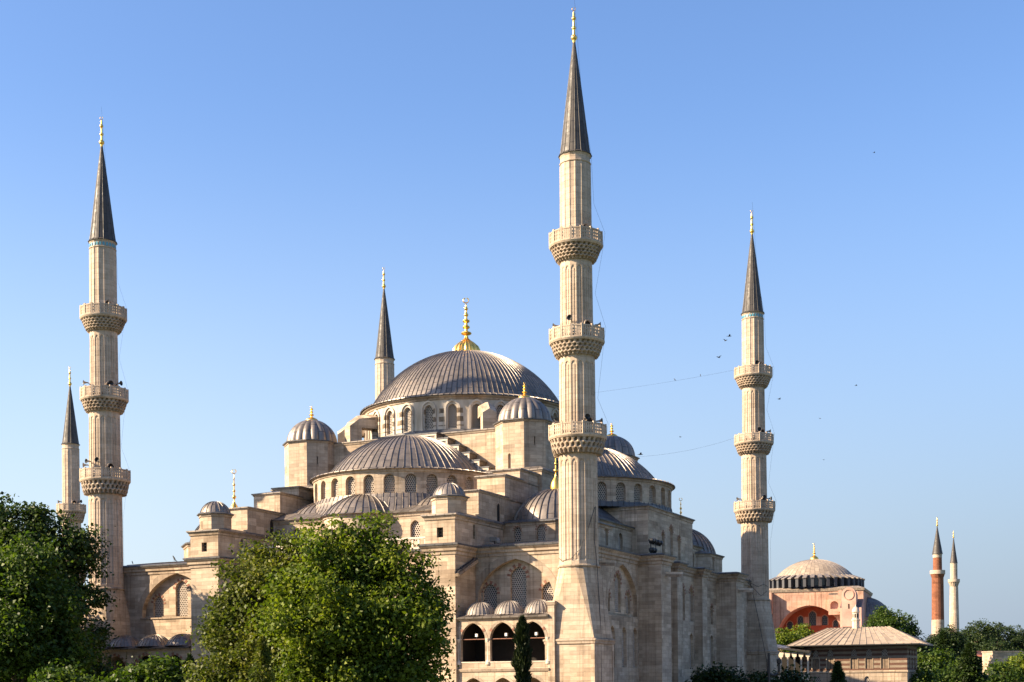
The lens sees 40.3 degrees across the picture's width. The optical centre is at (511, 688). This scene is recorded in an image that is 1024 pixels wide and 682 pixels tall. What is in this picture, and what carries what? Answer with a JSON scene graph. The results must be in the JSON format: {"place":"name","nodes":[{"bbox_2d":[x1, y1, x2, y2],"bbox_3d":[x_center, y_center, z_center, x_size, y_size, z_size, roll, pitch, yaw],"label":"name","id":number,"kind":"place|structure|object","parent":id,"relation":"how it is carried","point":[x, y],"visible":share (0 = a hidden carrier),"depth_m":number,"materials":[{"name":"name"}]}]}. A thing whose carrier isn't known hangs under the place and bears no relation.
{"place":"outdoors","nodes":[
{"label":"outdoors","id":0,"kind":"place"},
{"bbox_2d":[0,0,1023,639],"label":"sky","id":1,"kind":"structure","parent":0,"point":[266,163],"materials":[{"name":"blue"}]},
{"bbox_2d":[977,651,981,671],"bbox_3d":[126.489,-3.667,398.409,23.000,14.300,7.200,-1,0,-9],"label":"garden building","id":2,"kind":"structure","parent":0,"point":[979,653],"depth_m":397.68,"materials":[{"name":"stone"}]},
{"bbox_2d":[981,651,1023,675],"bbox_3d":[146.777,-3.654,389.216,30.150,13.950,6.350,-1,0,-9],"label":"garden wall","id":3,"kind":"structure","parent":0,"point":[988,657],"depth_m":384.74,"materials":[{"name":"stone"}]},
{"label":"ground","id":4,"kind":"structure","parent":0,"visible":0},
{"bbox_2d":[0,529,109,681],"bbox_3d":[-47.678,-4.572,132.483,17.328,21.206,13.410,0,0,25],"label":"plane tree","id":5,"kind":"object","parent":4,"relation":"on","point":[38,622],"visible":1,"depth_m":130.85,"materials":[{"name":"green plant"}]},
{"bbox_2d":[0,491,126,680],"bbox_3d":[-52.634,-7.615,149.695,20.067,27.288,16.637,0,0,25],"label":"plane tree","id":6,"kind":"object","parent":4,"relation":"on","point":[79,551],"visible":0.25,"depth_m":149.14,"materials":[{"name":"green plant"}]},
{"bbox_2d":[21,657,112,681],"bbox_3d":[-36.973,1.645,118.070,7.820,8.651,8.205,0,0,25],"label":"leafy shrub","id":7,"kind":"object","parent":4,"relation":"on","point":[53,675],"visible":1,"depth_m":117.02,"materials":[{"name":"green plant"}]},
{"bbox_2d":[56,368,87,586],"bbox_3d":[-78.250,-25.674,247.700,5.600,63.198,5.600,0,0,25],"label":"minaret","id":8,"kind":"object","parent":4,"relation":"on","point":[70,504],"visible":0.34,"depth_m":246.52,"materials":[{"name":"stone"}]},
{"bbox_2d":[79,108,130,679],"bbox_3d":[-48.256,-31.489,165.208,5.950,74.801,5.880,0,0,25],"label":"minaret","id":9,"kind":"object","parent":4,"relation":"on","point":[105,479],"visible":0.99,"depth_m":163.76,"materials":[{"name":"stone"}]},
{"bbox_2d":[107,462,114,476],"bbox_3d":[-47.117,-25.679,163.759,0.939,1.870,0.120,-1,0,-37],"label":"door","id":10,"kind":"structure","parent":9,"relation":"in","point":[110,464],"depth_m":163.83,"materials":[{"name":"stone"}]},
{"bbox_2d":[92,652,192,681],"bbox_3d":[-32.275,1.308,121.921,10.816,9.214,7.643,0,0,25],"label":"fig tree","id":11,"kind":"object","parent":4,"relation":"on","point":[153,671],"visible":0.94,"depth_m":121.24,"materials":[{"name":"green plant"}]},
{"bbox_2d":[184,651,195,678],"bbox_3d":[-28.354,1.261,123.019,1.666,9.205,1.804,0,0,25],"label":"cypress tree","id":12,"kind":"object","parent":4,"relation":"on","point":[189,657],"visible":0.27,"depth_m":122.86,"materials":[{"name":"green plant"}]},
{"bbox_2d":[178,526,334,681],"bbox_3d":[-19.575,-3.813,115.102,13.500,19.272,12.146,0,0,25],"label":"linden tree","id":13,"kind":"object","parent":4,"relation":"on","point":[230,646],"visible":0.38,"depth_m":113.43,"materials":[{"name":"green plant"}]},
{"bbox_2d":[247,635,276,681],"bbox_3d":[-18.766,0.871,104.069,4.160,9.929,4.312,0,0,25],"label":"fir tree","id":14,"kind":"object","parent":4,"relation":"on","point":[262,655],"visible":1,"depth_m":103.69,"materials":[{"name":"green plant"}]},
{"bbox_2d":[231,509,459,681],"bbox_3d":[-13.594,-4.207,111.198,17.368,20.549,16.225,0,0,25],"label":"plane tree","id":15,"kind":"object","parent":4,"relation":"on","point":[345,610],"visible":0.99,"depth_m":109.12,"materials":[{"name":"green plant"}]},
{"bbox_2d":[374,267,394,399],"bbox_3d":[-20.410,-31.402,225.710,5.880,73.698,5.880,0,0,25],"label":"minaret","id":16,"kind":"object","parent":4,"relation":"on","point":[384,359],"visible":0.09,"depth_m":224.63,"materials":[{"name":"stone"}]},
{"bbox_2d":[102,298,752,681],"bbox_3d":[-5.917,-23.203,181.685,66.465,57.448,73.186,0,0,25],"label":"mosque","id":17,"kind":"structure","parent":4,"relation":"on","point":[452,459],"depth_m":162.13,"materials":[{"name":"stone"}]},
{"bbox_2d":[490,537,500,543],"bbox_3d":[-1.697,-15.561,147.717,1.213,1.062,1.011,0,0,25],"label":"spotlight","id":18,"kind":"object","parent":17,"relation":"on","point":[495,539],"visible":0.89,"depth_m":147.45,"materials":[{"name":"grey metal"}]},
{"bbox_2d":[648,538,662,552],"bbox_3d":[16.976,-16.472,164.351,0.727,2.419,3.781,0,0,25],"label":"floodlight rack","id":19,"kind":"object","parent":17,"relation":"on","point":[654,541],"visible":0.98,"depth_m":163.43,"materials":[{"name":"black metal"}]},
{"bbox_2d":[510,614,532,681],"bbox_3d":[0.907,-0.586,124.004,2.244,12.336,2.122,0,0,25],"label":"cypress tree","id":20,"kind":"object","parent":4,"relation":"on","point":[521,662],"visible":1,"depth_m":123.55,"materials":[{"name":"green plant"}]},
{"bbox_2d":[543,0,615,681],"bbox_3d":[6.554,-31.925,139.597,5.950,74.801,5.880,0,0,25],"label":"minaret","id":21,"kind":"object","parent":4,"relation":"on","point":[585,641],"visible":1,"depth_m":138.05,"materials":[{"name":"stone"}]},
{"bbox_2d":[584,319,590,334],"bbox_3d":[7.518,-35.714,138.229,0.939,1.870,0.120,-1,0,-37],"label":"door","id":22,"kind":"structure","parent":21,"relation":"in","point":[587,321],"depth_m":138.23,"materials":[{"name":"stone"}]},
{"bbox_2d":[684,661,736,681],"bbox_3d":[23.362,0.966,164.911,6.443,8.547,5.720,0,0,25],"label":"leafy shrub","id":23,"kind":"object","parent":4,"relation":"on","point":[708,675],"visible":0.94,"depth_m":164.14,"materials":[{"name":"green plant"}]},
{"bbox_2d":[734,205,779,680],"bbox_3d":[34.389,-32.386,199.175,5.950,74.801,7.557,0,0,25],"label":"minaret","id":24,"kind":"object","parent":4,"relation":"on","point":[754,511],"visible":1,"depth_m":198.39,"materials":[{"name":"stone"}]},
{"bbox_2d":[775,627,801,652],"bbox_3d":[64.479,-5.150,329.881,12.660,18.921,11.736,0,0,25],"label":"park tree","id":25,"kind":"object","parent":4,"relation":"on","point":[786,637],"visible":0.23,"depth_m":327.70,"materials":[{"name":"green plant"}]},
{"bbox_2d":[790,623,814,639],"bbox_3d":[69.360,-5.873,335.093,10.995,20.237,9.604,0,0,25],"label":"park tree","id":26,"kind":"object","parent":4,"relation":"on","point":[804,632],"visible":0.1,"depth_m":333.61,"materials":[{"name":"green plant"}]},
{"bbox_2d":[769,544,924,640],"bbox_3d":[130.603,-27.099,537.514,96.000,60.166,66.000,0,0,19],"label":"basilica","id":27,"kind":"structure","parent":4,"relation":"on","point":[816,593],"depth_m":531.15,"materials":[{"name":"pink paint"}]},
{"bbox_2d":[861,605,926,649],"bbox_3d":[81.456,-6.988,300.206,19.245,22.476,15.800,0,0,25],"label":"park tree","id":28,"kind":"object","parent":4,"relation":"on","point":[893,620],"visible":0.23,"depth_m":298.01,"materials":[{"name":"green plant"}]},
{"bbox_2d":[917,638,938,665],"bbox_3d":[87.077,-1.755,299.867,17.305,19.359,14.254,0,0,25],"label":"park tree","id":29,"kind":"object","parent":4,"relation":"on","point":[926,649],"visible":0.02,"depth_m":297.25,"materials":[{"name":"green plant"}]},
{"bbox_2d":[925,517,944,640],"bbox_3d":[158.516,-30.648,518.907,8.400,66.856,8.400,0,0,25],"label":"minaret","id":30,"kind":"object","parent":4,"relation":"on","point":[937,573],"visible":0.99,"depth_m":517.24,"materials":[{"name":"red brick"}]},
{"bbox_2d":[917,646,957,675],"bbox_3d":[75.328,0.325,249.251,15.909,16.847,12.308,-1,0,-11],"label":"park tree","id":31,"kind":"object","parent":4,"relation":"on","point":[923,659],"visible":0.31,"depth_m":248.27,"materials":[{"name":"green plant"}]},
{"bbox_2d":[934,630,957,660],"bbox_3d":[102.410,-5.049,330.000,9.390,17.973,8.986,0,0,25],"label":"cedar tree","id":32,"kind":"object","parent":4,"relation":"on","point":[943,641],"visible":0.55,"depth_m":329.08,"materials":[{"name":"green plant"}]},
{"bbox_2d":[925,624,968,662],"bbox_3d":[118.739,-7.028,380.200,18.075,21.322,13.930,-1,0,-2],"label":"park tree","id":33,"kind":"object","parent":4,"relation":"on","point":[958,642],"visible":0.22,"depth_m":377.63,"materials":[{"name":"green plant"}]},
{"bbox_2d":[948,531,959,631],"bbox_3d":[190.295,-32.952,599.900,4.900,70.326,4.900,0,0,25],"label":"minaret","id":34,"kind":"object","parent":4,"relation":"on","point":[953,581],"visible":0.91,"depth_m":598.49,"materials":[{"name":"stone"}]},
{"bbox_2d":[930,656,990,681],"bbox_3d":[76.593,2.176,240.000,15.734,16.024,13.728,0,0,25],"label":"park tree","id":35,"kind":"object","parent":4,"relation":"on","point":[951,676],"visible":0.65,"depth_m":237.99,"materials":[{"name":"green plant"}]},
{"bbox_2d":[954,641,989,681],"bbox_3d":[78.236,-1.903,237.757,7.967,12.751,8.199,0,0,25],"label":"cedar tree","id":36,"kind":"object","parent":4,"relation":"on","point":[969,660],"visible":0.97,"depth_m":236.89,"materials":[{"name":"green plant"}]},
{"bbox_2d":[955,618,1016,650],"bbox_3d":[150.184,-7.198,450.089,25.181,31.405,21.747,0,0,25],"label":"park tree","id":37,"kind":"object","parent":4,"relation":"on","point":[975,635],"visible":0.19,"depth_m":446.47,"materials":[{"name":"green plant"}]},
{"bbox_2d":[977,637,1018,650],"bbox_3d":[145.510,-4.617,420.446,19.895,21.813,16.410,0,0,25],"label":"park tree","id":38,"kind":"object","parent":4,"relation":"on","point":[1002,646],"visible":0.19,"depth_m":418.37,"materials":[{"name":"green plant"}]},
{"bbox_2d":[982,658,1023,681],"bbox_3d":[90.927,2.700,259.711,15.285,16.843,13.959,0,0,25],"label":"park tree","id":39,"kind":"object","parent":4,"relation":"on","point":[1011,675],"visible":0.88,"depth_m":257.90,"materials":[{"name":"green plant"}]},
{"bbox_2d":[983,621,1023,650],"bbox_3d":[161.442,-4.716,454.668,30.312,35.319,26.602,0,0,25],"label":"park tree","id":40,"kind":"object","parent":4,"relation":"on","point":[1019,640],"visible":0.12,"depth_m":451.37,"materials":[{"name":"green plant"}]},
{"bbox_2d":[994,650,1023,678],"bbox_3d":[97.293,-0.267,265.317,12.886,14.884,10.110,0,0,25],"label":"park tree","id":41,"kind":"object","parent":4,"relation":"on","point":[1021,661],"visible":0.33,"depth_m":263.77,"materials":[{"name":"green plant"}]},
{"label":"courtyard paving","id":42,"kind":"structure","parent":0,"visible":0},
{"bbox_2d":[712,664,755,681],"bbox_3d":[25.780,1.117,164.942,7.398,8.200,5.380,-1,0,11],"label":"leafy shrub","id":43,"kind":"object","parent":42,"relation":"on","point":[730,675],"visible":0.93,"depth_m":163.84,"materials":[{"name":"green plant"}]},
{"bbox_2d":[739,666,783,681],"bbox_3d":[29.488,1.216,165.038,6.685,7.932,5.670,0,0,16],"label":"leafy shrub","id":44,"kind":"object","parent":42,"relation":"on","point":[759,677],"visible":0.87,"depth_m":164.32,"materials":[{"name":"green plant"}]},
{"bbox_2d":[767,653,780,681],"bbox_3d":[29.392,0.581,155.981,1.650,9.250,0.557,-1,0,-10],"label":"street lamp","id":45,"kind":"object","parent":42,"relation":"on","point":[778,663],"visible":1,"depth_m":155.83,"materials":[{"name":"black metal"}]},
{"bbox_2d":[762,664,816,681],"bbox_3d":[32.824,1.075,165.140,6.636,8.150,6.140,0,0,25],"label":"leafy shrub","id":46,"kind":"object","parent":42,"relation":"on","point":[785,674],"visible":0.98,"depth_m":164.61,"materials":[{"name":"green plant"}]},
{"bbox_2d":[830,661,846,681],"bbox_3d":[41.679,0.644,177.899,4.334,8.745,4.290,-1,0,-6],"label":"fir tree","id":47,"kind":"object","parent":42,"relation":"on","point":[837,674],"visible":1,"depth_m":177.53,"materials":[{"name":"green plant"}]},
{"bbox_2d":[777,605,932,681],"bbox_3d":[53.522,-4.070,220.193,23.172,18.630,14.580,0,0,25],"label":"pavilion","id":48,"kind":"structure","parent":42,"relation":"on","point":[876,654],"depth_m":215.81,"materials":[{"name":"stone"}]},
{"bbox_2d":[909,663,948,681],"bbox_3d":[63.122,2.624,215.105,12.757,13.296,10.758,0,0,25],"label":"park tree","id":49,"kind":"object","parent":42,"relation":"on","point":[929,676],"visible":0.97,"depth_m":214.00,"materials":[{"name":"green plant"}]}
]}

